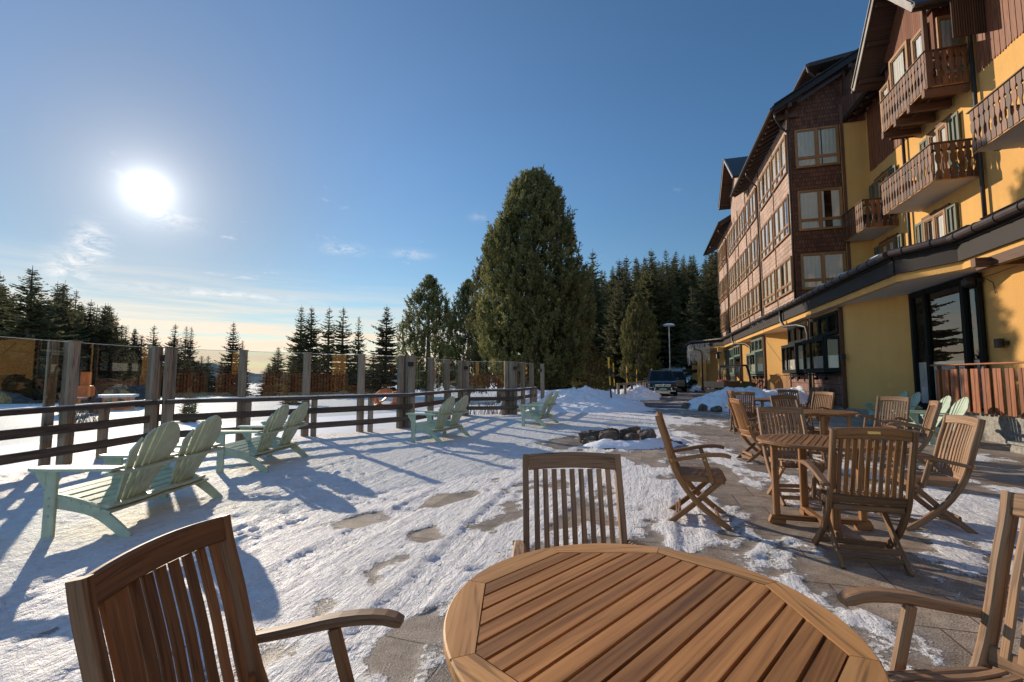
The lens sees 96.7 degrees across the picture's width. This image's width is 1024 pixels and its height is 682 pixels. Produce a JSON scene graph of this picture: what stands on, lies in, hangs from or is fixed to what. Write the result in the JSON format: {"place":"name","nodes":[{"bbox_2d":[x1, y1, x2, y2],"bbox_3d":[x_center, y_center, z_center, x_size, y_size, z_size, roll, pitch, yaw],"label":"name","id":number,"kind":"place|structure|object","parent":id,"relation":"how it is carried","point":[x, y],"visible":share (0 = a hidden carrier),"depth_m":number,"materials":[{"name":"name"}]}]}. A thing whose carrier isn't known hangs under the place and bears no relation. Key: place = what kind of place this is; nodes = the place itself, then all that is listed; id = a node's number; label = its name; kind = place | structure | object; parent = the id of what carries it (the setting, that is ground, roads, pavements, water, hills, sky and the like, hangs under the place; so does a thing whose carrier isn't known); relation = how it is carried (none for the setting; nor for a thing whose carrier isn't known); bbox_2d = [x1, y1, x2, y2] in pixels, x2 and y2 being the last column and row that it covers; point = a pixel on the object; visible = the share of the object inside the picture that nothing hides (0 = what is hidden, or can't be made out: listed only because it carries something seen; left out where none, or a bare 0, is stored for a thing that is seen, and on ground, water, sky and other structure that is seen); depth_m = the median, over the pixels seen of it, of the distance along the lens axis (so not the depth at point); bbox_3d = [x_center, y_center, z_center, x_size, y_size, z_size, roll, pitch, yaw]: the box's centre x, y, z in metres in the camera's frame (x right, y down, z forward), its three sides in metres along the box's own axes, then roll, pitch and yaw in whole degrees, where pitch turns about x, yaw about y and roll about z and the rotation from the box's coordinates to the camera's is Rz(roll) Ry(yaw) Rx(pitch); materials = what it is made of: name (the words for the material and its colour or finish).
{"place":"outdoors","nodes":[
{"label":"outdoors","id":0,"kind":"place"},
{"bbox_2d":[59,372,101,413],"bbox_3d":[-20.357,2.457,21.498,2.200,1.994,1.200,-4,-6,38],"label":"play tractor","id":1,"kind":"object","parent":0,"point":[84,381],"visible":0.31,"depth_m":21.31,"materials":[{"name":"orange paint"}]},
{"bbox_2d":[0,367,691,473],"bbox_3d":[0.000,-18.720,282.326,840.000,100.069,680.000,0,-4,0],"label":"snow field","id":2,"kind":"structure","parent":0,"point":[10,446],"depth_m":17.26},
{"bbox_2d":[0,276,31,394],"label":"spruce tree","id":3,"kind":"object","parent":2,"relation":"on","point":[3,316],"visible":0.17,"depth_m":44.53,"materials":[{"name":"green plant"}]},
{"bbox_2d":[0,266,90,403],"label":"spruce tree","id":4,"kind":"object","parent":2,"relation":"on","point":[23,379],"visible":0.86,"depth_m":39.55,"materials":[{"name":"green plant"}]},
{"bbox_2d":[16,283,96,376],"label":"spruce tree","id":5,"kind":"object","parent":2,"relation":"on","point":[76,319],"visible":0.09,"depth_m":53.62,"materials":[{"name":"green plant"}]},
{"bbox_2d":[28,284,90,391],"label":"spruce tree","id":6,"kind":"object","parent":2,"relation":"on","point":[57,311],"visible":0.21,"depth_m":45.76,"materials":[{"name":"green plant"}]},
{"bbox_2d":[31,280,112,386],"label":"spruce tree","id":7,"kind":"object","parent":2,"relation":"on","point":[72,328],"visible":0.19,"depth_m":48.52,"materials":[{"name":"green plant"}]},
{"bbox_2d":[37,386,117,422],"bbox_3d":[-14.481,2.175,15.503,2.073,1.303,1.825,2,-5,-20],"label":"bare shrub","id":8,"kind":"object","parent":2,"relation":"on","point":[82,420],"visible":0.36,"depth_m":15.36,"materials":[{"name":"brown plant"}]},
{"bbox_2d":[77,299,117,388],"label":"spruce tree","id":9,"kind":"object","parent":2,"relation":"on","point":[88,314],"visible":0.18,"depth_m":57.40,"materials":[{"name":"green plant"}]},
{"bbox_2d":[77,394,138,410],"bbox_3d":[-22.600,3.443,25.409,2.500,0.895,1.500,2,-5,-29],"label":"picnic table","id":10,"kind":"object","parent":2,"relation":"on","point":[118,397],"visible":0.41,"depth_m":25.17,"materials":[{"name":"brown paint"}]},
{"bbox_2d":[79,303,138,393],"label":"spruce tree","id":11,"kind":"object","parent":2,"relation":"on","point":[102,352],"visible":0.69,"depth_m":54.70,"materials":[{"name":"green plant"}]},
{"bbox_2d":[107,322,135,389],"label":"spruce tree","id":12,"kind":"object","parent":2,"relation":"on","point":[119,341],"visible":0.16,"depth_m":62.16,"materials":[{"name":"green plant"}]},
{"bbox_2d":[106,352,146,395],"bbox_3d":[-30.231,2.922,35.873,3.480,4.444,3.056,1,-5,-11],"label":"spruce tree","id":13,"kind":"object","parent":2,"relation":"on","point":[129,370],"visible":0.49,"depth_m":35.63,"materials":[{"name":"green plant"}]},
{"bbox_2d":[117,365,146,406],"bbox_3d":[-24.658,2.969,29.853,2.380,3.039,2.090,1,-5,-11],"label":"spruce tree","id":14,"kind":"object","parent":2,"relation":"on","point":[138,382],"visible":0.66,"depth_m":29.71,"materials":[{"name":"green plant"}]},
{"bbox_2d":[177,387,200,422],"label":"spruce tree","id":15,"kind":"object","parent":2,"relation":"on","point":[189,408],"visible":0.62,"depth_m":16.02,"materials":[{"name":"green plant"}]},
{"bbox_2d":[175,358,209,397],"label":"spruce tree","id":16,"kind":"object","parent":2,"relation":"on","point":[182,388],"visible":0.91,"depth_m":59.68,"materials":[{"name":"green plant"}]},
{"bbox_2d":[188,361,215,394],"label":"spruce tree","id":17,"kind":"object","parent":2,"relation":"on","point":[201,386],"visible":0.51,"depth_m":70.44,"materials":[{"name":"green plant"}]},
{"bbox_2d":[210,323,250,395],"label":"spruce tree","id":18,"kind":"object","parent":2,"relation":"on","point":[226,370],"visible":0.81,"depth_m":65.31,"materials":[{"name":"green plant"}]},
{"bbox_2d":[250,363,283,396],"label":"spruce tree","id":19,"kind":"object","parent":2,"relation":"on","point":[268,385],"visible":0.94,"depth_m":52.87,"materials":[{"name":"green plant"}]},
{"bbox_2d":[277,361,310,404],"bbox_3d":[-15.982,3.022,32.857,2.732,3.488,2.399,1,-5,-11],"label":"spruce tree","id":20,"kind":"object","parent":2,"relation":"on","point":[292,386],"visible":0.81,"depth_m":32.65,"materials":[{"name":"green plant"}]},
{"bbox_2d":[275,307,313,390],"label":"spruce tree","id":21,"kind":"object","parent":2,"relation":"on","point":[298,346],"visible":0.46,"depth_m":57.48,"materials":[{"name":"green plant"}]},
{"bbox_2d":[278,308,324,394],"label":"spruce tree","id":22,"kind":"object","parent":2,"relation":"on","point":[313,333],"visible":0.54,"depth_m":56.66,"materials":[{"name":"green plant"}]},
{"bbox_2d":[301,306,345,394],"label":"spruce tree","id":23,"kind":"object","parent":2,"relation":"on","point":[324,380],"visible":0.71,"depth_m":55.41,"materials":[{"name":"green plant"}]},
{"bbox_2d":[310,307,356,394],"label":"spruce tree","id":24,"kind":"object","parent":2,"relation":"on","point":[341,348],"visible":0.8,"depth_m":55.51,"materials":[{"name":"green plant"}]},
{"bbox_2d":[338,317,371,394],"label":"spruce tree","id":25,"kind":"object","parent":2,"relation":"on","point":[352,386],"visible":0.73,"depth_m":53.60,"materials":[{"name":"green plant"}]},
{"bbox_2d":[355,307,400,393],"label":"spruce tree","id":26,"kind":"object","parent":2,"relation":"on","point":[380,379],"visible":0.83,"depth_m":48.46,"materials":[{"name":"green plant"}]},
{"bbox_2d":[393,274,462,401],"bbox_3d":[-6.681,-0.079,36.183,5.330,10.692,5.748,2,-5,-18],"label":"stone pine","id":27,"kind":"object","parent":2,"relation":"on","point":[433,307],"visible":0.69,"depth_m":35.16,"materials":[{"name":"green plant"}]},
{"bbox_2d":[440,278,489,402],"bbox_3d":[-3.145,0.118,33.032,4.143,9.583,4.469,1,-5,-10],"label":"stone pine","id":28,"kind":"object","parent":2,"relation":"on","point":[461,302],"visible":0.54,"depth_m":32.38,"materials":[{"name":"green plant"}]},
{"bbox_2d":[462,249,530,402],"bbox_3d":[-0.816,-1.527,29.352,4.776,12.091,4.428,1,-5,-9],"label":"stone pine","id":29,"kind":"object","parent":2,"relation":"on","point":[483,380],"visible":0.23,"depth_m":28.64,"materials":[{"name":"green plant"}]},
{"bbox_2d":[471,164,597,390],"bbox_3d":[1.256,-3.023,26.518,7.350,14.528,7.306,0,-4,0],"label":"stone pine","id":30,"kind":"object","parent":2,"relation":"on","point":[534,204],"visible":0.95,"depth_m":24.58,"materials":[{"name":"green plant"}]},
{"bbox_2d":[571,345,613,390],"bbox_3d":[5.386,2.116,30.873,3.142,3.818,2.913,4,-6,-43],"label":"stone pine","id":31,"kind":"object","parent":2,"relation":"on","point":[598,362],"visible":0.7,"depth_m":30.47,"materials":[{"name":"green plant"}]},
{"bbox_2d":[568,271,617,386],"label":"spruce tree","id":32,"kind":"object","parent":2,"relation":"on","point":[598,345],"visible":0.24,"depth_m":57.70,"materials":[{"name":"green plant"}]},
{"bbox_2d":[568,252,635,387],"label":"spruce tree","id":33,"kind":"object","parent":2,"relation":"on","point":[599,292],"visible":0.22,"depth_m":60.03,"materials":[{"name":"green plant"}]},
{"bbox_2d":[594,280,637,388],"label":"spruce tree","id":34,"kind":"object","parent":2,"relation":"on","point":[614,349],"visible":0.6,"depth_m":51.77,"materials":[{"name":"green plant"}]},
{"bbox_2d":[608,255,648,378],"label":"spruce tree","id":35,"kind":"object","parent":2,"relation":"on","point":[626,291],"visible":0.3,"depth_m":72.28,"materials":[{"name":"green plant"}]},
{"bbox_2d":[618,293,662,384],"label":"stone pine","id":36,"kind":"object","parent":2,"relation":"on","point":[633,320],"visible":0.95,"depth_m":45.61,"materials":[{"name":"green plant"}]},
{"bbox_2d":[629,251,685,368],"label":"spruce tree","id":37,"kind":"object","parent":2,"relation":"on","point":[654,284],"visible":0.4,"depth_m":76.01,"materials":[{"name":"green plant"}]},
{"bbox_2d":[657,275,690,367],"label":"spruce tree","id":38,"kind":"object","parent":2,"relation":"on","point":[673,312],"visible":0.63,"depth_m":74.64,"materials":[{"name":"green plant"}]},
{"bbox_2d":[662,256,697,344],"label":"spruce tree","id":39,"kind":"object","parent":2,"relation":"on","point":[674,273],"visible":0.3,"depth_m":85.28,"materials":[{"name":"green plant"}]},
{"bbox_2d":[671,286,705,376],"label":"spruce tree","id":40,"kind":"object","parent":2,"relation":"on","point":[686,365],"visible":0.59,"depth_m":66.73,"materials":[{"name":"green plant"}]},
{"bbox_2d":[672,255,719,388],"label":"spruce tree","id":41,"kind":"object","parent":2,"relation":"on","point":[710,328],"visible":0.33,"depth_m":47.12,"materials":[{"name":"green plant"}]},
{"bbox_2d":[682,0,1023,426],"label":"hotel","id":42,"kind":"structure","parent":2,"relation":"on","point":[867,239],"depth_m":16.01,"materials":[{"name":"yellow paint"}]},
{"bbox_2d":[729,345,740,375],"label":"window","id":43,"kind":"structure","parent":42,"relation":"in","point":[735,360],"depth_m":33.66,"materials":[{"name":"glass"}]},
{"bbox_2d":[748,188,756,225],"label":"window","id":44,"kind":"structure","parent":42,"relation":"in","point":[752,198],"depth_m":29.32,"materials":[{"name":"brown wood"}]},
{"bbox_2d":[750,234,758,270],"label":"window","id":45,"kind":"structure","parent":42,"relation":"in","point":[754,243],"depth_m":29.08,"materials":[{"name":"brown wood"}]},
{"bbox_2d":[746,337,763,375],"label":"window","id":46,"kind":"structure","parent":42,"relation":"in","point":[755,359],"depth_m":27.40,"materials":[{"name":"green glass"}]},
{"bbox_2d":[758,162,771,211],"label":"window","id":47,"kind":"structure","parent":42,"relation":"in","point":[764,182],"depth_m":26.35,"materials":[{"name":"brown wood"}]},
{"bbox_2d":[760,215,774,260],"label":"window","id":48,"kind":"structure","parent":42,"relation":"in","point":[766,231],"depth_m":26.14,"materials":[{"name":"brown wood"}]},
{"bbox_2d":[762,269,776,307],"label":"window","id":49,"kind":"structure","parent":42,"relation":"in","point":[769,281],"depth_m":25.93,"materials":[{"name":"brown wood"}]},
{"bbox_2d":[770,134,787,192],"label":"window","id":50,"kind":"structure","parent":42,"relation":"in","point":[778,161],"depth_m":23.54,"materials":[{"name":"brown wood"}]},
{"bbox_2d":[773,194,790,247],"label":"window","id":51,"kind":"structure","parent":42,"relation":"in","point":[781,215],"depth_m":23.25,"materials":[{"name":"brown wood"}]},
{"bbox_2d":[775,256,793,299],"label":"window","id":52,"kind":"structure","parent":42,"relation":"in","point":[784,271],"depth_m":23.07,"materials":[{"name":"brown wood"}]},
{"bbox_2d":[781,322,806,375],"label":"window","id":53,"kind":"structure","parent":42,"relation":"in","point":[792,353],"depth_m":20.35,"materials":[{"name":"glass"}]},
{"bbox_2d":[794,124,839,168],"bbox_3d":[14.450,-9.192,21.578,1.800,1.900,0.093,-1,-5,16],"label":"window","id":54,"kind":"structure","parent":42,"relation":"in","point":[817,146],"depth_m":21.57,"materials":[{"name":"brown wood"}]},
{"bbox_2d":[797,186,842,231],"bbox_3d":[14.450,-6.176,21.341,1.800,1.950,0.093,-1,-5,16],"label":"window","id":55,"kind":"structure","parent":42,"relation":"in","point":[818,209],"depth_m":21.34,"materials":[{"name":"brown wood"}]},
{"bbox_2d":[802,310,840,374],"bbox_3d":[11.578,0.160,17.146,0.476,2.260,2.820,-1,-5,16],"label":"window","id":56,"kind":"structure","parent":42,"relation":"in","point":[821,352],"depth_m":16.76,"materials":[{"name":"black glass"}]},
{"bbox_2d":[800,251,846,289],"bbox_3d":[14.450,-3.260,21.113,1.800,1.700,0.093,-1,-5,16],"label":"window","id":57,"kind":"structure","parent":42,"relation":"in","point":[817,269],"depth_m":21.15,"materials":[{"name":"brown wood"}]},
{"bbox_2d":[869,164,895,221],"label":"window","id":58,"kind":"structure","parent":42,"relation":"in","point":[875,191],"depth_m":19.95,"materials":[{"name":"brown wood"}]},
{"bbox_2d":[874,233,902,255],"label":"window","id":59,"kind":"structure","parent":42,"relation":"in","point":[890,243],"depth_m":19.17,"materials":[{"name":"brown wood"}]},
{"bbox_2d":[888,39,912,111],"bbox_3d":[14.273,-9.423,16.715,0.093,2.600,1.250,-1,-5,16],"label":"window","id":60,"kind":"structure","parent":42,"relation":"in","point":[900,61],"depth_m":16.77,"materials":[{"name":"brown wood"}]},
{"bbox_2d":[910,23,929,88],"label":"window","id":61,"kind":"structure","parent":42,"relation":"in","point":[916,42],"depth_m":15.70,"materials":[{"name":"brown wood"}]},
{"bbox_2d":[914,202,957,242],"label":"window","id":62,"kind":"structure","parent":42,"relation":"in","point":[934,225],"depth_m":16.04,"materials":[{"name":"brown wood"}]},
{"bbox_2d":[915,111,960,180],"bbox_3d":[14.768,-6.542,15.844,0.301,2.120,2.180,-1,-5,16],"label":"window","id":63,"kind":"structure","parent":42,"relation":"in","point":[942,131],"depth_m":15.65,"materials":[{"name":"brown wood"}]},
{"bbox_2d":[908,272,988,410],"bbox_3d":[11.237,0.169,11.817,0.108,3.310,2.900,-1,-5,16],"label":"window","id":64,"kind":"structure","parent":42,"relation":"in","point":[947,319],"depth_m":11.84,"materials":[{"name":"black glass"}]},
{"bbox_2d":[935,14,969,76],"bbox_3d":[14.404,-9.516,14.567,1.250,2.050,0.093,-1,-5,16],"label":"window","id":65,"kind":"structure","parent":42,"relation":"in","point":[943,23],"depth_m":14.71,"materials":[{"name":"brown wood"}]},
{"bbox_2d":[0,0,868,374],"label":"sky","id":66,"kind":"structure","parent":0,"point":[205,166],"materials":[{"name":"blue"}]},
{"bbox_2d":[0,407,1023,681],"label":"terrace","id":67,"kind":"structure","parent":0,"point":[420,531],"depth_m":3.89,"materials":[{"name":"stone"}]},
{"bbox_2d":[28,415,224,537],"bbox_3d":[-3.569,1.245,4.456,0.891,0.973,1.459,0,-4,0],"label":"garden settee","id":68,"kind":"object","parent":67,"relation":"on","point":[152,473],"visible":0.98,"depth_m":4.10,"materials":[{"name":"green paint"}]},
{"bbox_2d":[65,514,404,681],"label":"folding armchair","id":69,"kind":"object","parent":67,"relation":"on","point":[112,591],"visible":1,"depth_m":1.20,"materials":[{"name":"brown wood"}]},
{"bbox_2d":[215,402,307,472],"bbox_3d":[-3.779,1.446,7.029,0.891,0.973,1.459,0,-4,1],"label":"garden settee","id":70,"kind":"object","parent":67,"relation":"on","point":[266,442],"visible":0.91,"depth_m":6.72,"materials":[{"name":"green paint"}]},
{"bbox_2d":[0,387,537,465],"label":"wooden railing","id":71,"kind":"object","parent":67,"relation":"on","point":[103,424],"visible":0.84,"depth_m":8.77,"materials":[{"name":"brown wood"}]},
{"bbox_2d":[0,336,544,465],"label":"glass screen","id":72,"kind":"object","parent":67,"relation":"on","point":[406,366],"visible":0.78,"depth_m":8.57,"materials":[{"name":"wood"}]},
{"bbox_2d":[406,395,469,442],"bbox_3d":[-1.529,1.673,9.919,0.891,0.973,1.459,-2,-5,22],"label":"garden settee","id":73,"kind":"object","parent":67,"relation":"on","point":[440,423],"visible":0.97,"depth_m":9.59,"materials":[{"name":"green paint"}]},
{"bbox_2d":[517,391,558,426],"bbox_3d":[0.801,1.900,12.810,0.891,0.973,1.459,-2,-5,20],"label":"garden settee","id":74,"kind":"object","parent":67,"relation":"on","point":[537,415],"visible":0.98,"depth_m":12.45,"materials":[{"name":"green paint"}]},
{"bbox_2d":[493,385,644,408],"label":"snow bank","id":75,"kind":"structure","parent":67,"relation":"on","point":[585,393],"depth_m":19.64,"materials":[{"name":"snow"}]},
{"bbox_2d":[511,452,648,556],"bbox_3d":[0.300,1.030,1.965,0.612,0.995,0.623,0,-4,0],"label":"folding armchair","id":76,"kind":"object","parent":67,"relation":"on","point":[544,462],"visible":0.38,"depth_m":2.21,"materials":[{"name":"brown wood"}]},
{"bbox_2d":[525,399,652,412],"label":"snow bank","id":77,"kind":"structure","parent":67,"relation":"on","point":[614,405],"depth_m":17.73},
{"bbox_2d":[578,421,682,443],"bbox_3d":[2.399,1.940,9.363,2.070,0.510,1.286,-1,-5,8],"label":"fire pit","id":78,"kind":"object","parent":67,"relation":"on","point":[624,434],"visible":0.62,"depth_m":9.15,"materials":[{"name":"stone"}]},
{"bbox_2d":[583,437,688,449],"bbox_3d":[2.584,1.998,9.012,2.470,0.166,1.042,2,-5,-21],"label":"snow drift","id":79,"kind":"object","parent":67,"relation":"on","point":[649,443],"visible":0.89,"depth_m":8.67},
{"bbox_2d":[443,543,889,681],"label":"round table","id":80,"kind":"object","parent":67,"relation":"on","point":[602,612],"visible":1,"depth_m":1.07,"materials":[{"name":"brown wood"}]},
{"bbox_2d":[655,411,731,529],"bbox_3d":[1.731,1.207,4.383,0.639,1.021,0.628,-2,-5,19],"label":"folding armchair","id":81,"kind":"object","parent":67,"relation":"on","point":[685,476],"visible":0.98,"depth_m":4.20,"materials":[{"name":"red wood"}]},
{"bbox_2d":[726,392,756,433],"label":"folding armchair","id":82,"kind":"object","parent":67,"relation":"on","point":[737,395],"visible":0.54,"depth_m":10.75,"materials":[{"name":"brown wood"}]},
{"bbox_2d":[687,386,810,411],"bbox_3d":[10.768,2.438,19.669,7.209,1.001,3.696,2,-5,-22],"label":"snow pile","id":83,"kind":"object","parent":67,"relation":"on","point":[715,398],"visible":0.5,"depth_m":18.89,"materials":[{"name":"snow"}]},
{"bbox_2d":[727,398,781,462],"bbox_3d":[3.909,1.438,7.334,0.639,1.021,0.628,0,-5,6],"label":"folding armchair","id":84,"kind":"object","parent":67,"relation":"on","point":[740,417],"visible":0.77,"depth_m":7.31,"materials":[{"name":"red wood"}]},
{"bbox_2d":[756,406,827,505],"bbox_3d":[3.126,1.260,5.058,0.628,1.021,0.639,-1,-5,8],"label":"folding armchair","id":85,"kind":"object","parent":67,"relation":"on","point":[786,457],"visible":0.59,"depth_m":5.23,"materials":[{"name":"brown wood"}]},
{"bbox_2d":[770,395,818,451],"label":"folding armchair","id":86,"kind":"object","parent":67,"relation":"on","point":[780,398],"visible":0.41,"depth_m":8.77,"materials":[{"name":"brown wood"}]},
{"bbox_2d":[796,392,834,434],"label":"folding armchair","id":87,"kind":"object","parent":67,"relation":"on","point":[827,395],"visible":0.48,"depth_m":10.67,"materials":[{"name":"red wood"}]},
{"bbox_2d":[756,434,880,537],"bbox_3d":[2.780,1.296,4.141,0.956,0.777,0.956,-3,-6,38],"label":"round table","id":88,"kind":"object","parent":67,"relation":"on","point":[801,443],"visible":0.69,"depth_m":4.16,"materials":[{"name":"red wood"}]},
{"bbox_2d":[798,409,858,459],"bbox_3d":[5.250,1.571,7.651,0.956,0.777,0.956,2,-5,-28],"label":"round table","id":89,"kind":"object","parent":67,"relation":"on","point":[822,414],"visible":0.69,"depth_m":7.43,"materials":[{"name":"red wood"}]},
{"bbox_2d":[800,427,923,576],"bbox_3d":[2.587,1.129,3.383,0.628,1.021,0.639,-1,-5,18],"label":"folding armchair","id":90,"kind":"object","parent":67,"relation":"on","point":[830,496],"visible":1,"depth_m":3.21,"materials":[{"name":"brown wood"}]},
{"bbox_2d":[855,396,911,456],"bbox_3d":[6.587,1.492,8.025,0.639,1.021,0.628,2,-5,-24],"label":"folding armchair","id":91,"kind":"object","parent":67,"relation":"on","point":[891,399],"visible":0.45,"depth_m":8.15,"materials":[{"name":"brown wood"}]},
{"bbox_2d":[863,391,921,423],"bbox_3d":[10.522,1.877,12.524,0.891,0.973,1.459,-1,-5,16],"label":"garden settee","id":92,"kind":"object","parent":67,"relation":"on","point":[915,399],"visible":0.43,"depth_m":12.30,"materials":[{"name":"green paint"}]},
{"bbox_2d":[881,400,942,466],"bbox_3d":[6.015,1.399,6.840,0.639,1.021,0.628,-3,-5,32],"label":"folding armchair","id":93,"kind":"object","parent":67,"relation":"on","point":[927,428],"visible":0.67,"depth_m":6.70,"materials":[{"name":"brown wood"}]},
{"bbox_2d":[836,490,1023,681],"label":"folding armchair","id":94,"kind":"object","parent":67,"relation":"on","point":[989,654],"visible":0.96,"depth_m":1.46,"materials":[{"name":"brown wood"}]},
{"bbox_2d":[892,396,969,444],"bbox_3d":[8.865,1.647,9.581,0.891,0.973,1.459,-2,-5,20],"label":"garden settee","id":95,"kind":"object","parent":67,"relation":"on","point":[961,406],"visible":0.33,"depth_m":9.42,"materials":[{"name":"green paint"}]},
{"bbox_2d":[879,414,985,533],"bbox_3d":[3.819,1.191,4.178,0.639,1.021,0.628,-1,-5,17],"label":"folding armchair","id":96,"kind":"object","parent":67,"relation":"on","point":[957,470],"visible":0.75,"depth_m":4.00,"materials":[{"name":"brown wood"}]},
{"bbox_2d":[947,410,1023,453],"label":"raised deck","id":97,"kind":"structure","parent":67,"relation":"on","point":[1007,429],"depth_m":9.16,"materials":[{"name":"concrete"}]},
{"bbox_2d":[937,365,976,408],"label":"deck parapet","id":98,"kind":"structure","parent":97,"relation":"on","point":[969,376],"depth_m":10.82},
{"bbox_2d":[930,361,1023,416],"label":"deck parapet","id":99,"kind":"structure","parent":97,"relation":"on","point":[1011,392],"depth_m":9.46,"materials":[{"name":"wood"}]},
{"bbox_2d":[621,388,707,407],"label":"road","id":100,"kind":"structure","parent":0,"point":[667,399],"depth_m":26.26,"materials":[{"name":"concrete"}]},
{"bbox_2d":[616,385,660,399],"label":"snow bank","id":101,"kind":"structure","parent":100,"relation":"on","point":[639,392],"depth_m":26.35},
{"bbox_2d":[645,369,678,395],"bbox_3d":[10.941,2.989,33.435,2.325,1.888,5.070,-1,-5,15],"label":"parked car","id":102,"kind":"object","parent":100,"relation":"on","point":[661,380],"visible":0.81,"depth_m":31.67,"materials":[{"name":"paint"}]},
{"bbox_2d":[704,364,755,393],"bbox_3d":[12.854,2.420,26.823,2.910,2.057,1.476,2,-5,-28],"label":"utility vehicle","id":103,"kind":"object","parent":100,"relation":"on","point":[718,385],"visible":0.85,"depth_m":26.33,"materials":[{"name":"green paint"}]},
{"bbox_2d":[770,375,789,389],"bbox_3d":[14.609,2.472,23.921,0.071,1.410,3.138,0,-5,-6],"label":"slat screen","id":104,"kind":"object","parent":100,"relation":"on","point":[779,381],"visible":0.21,"depth_m":24.71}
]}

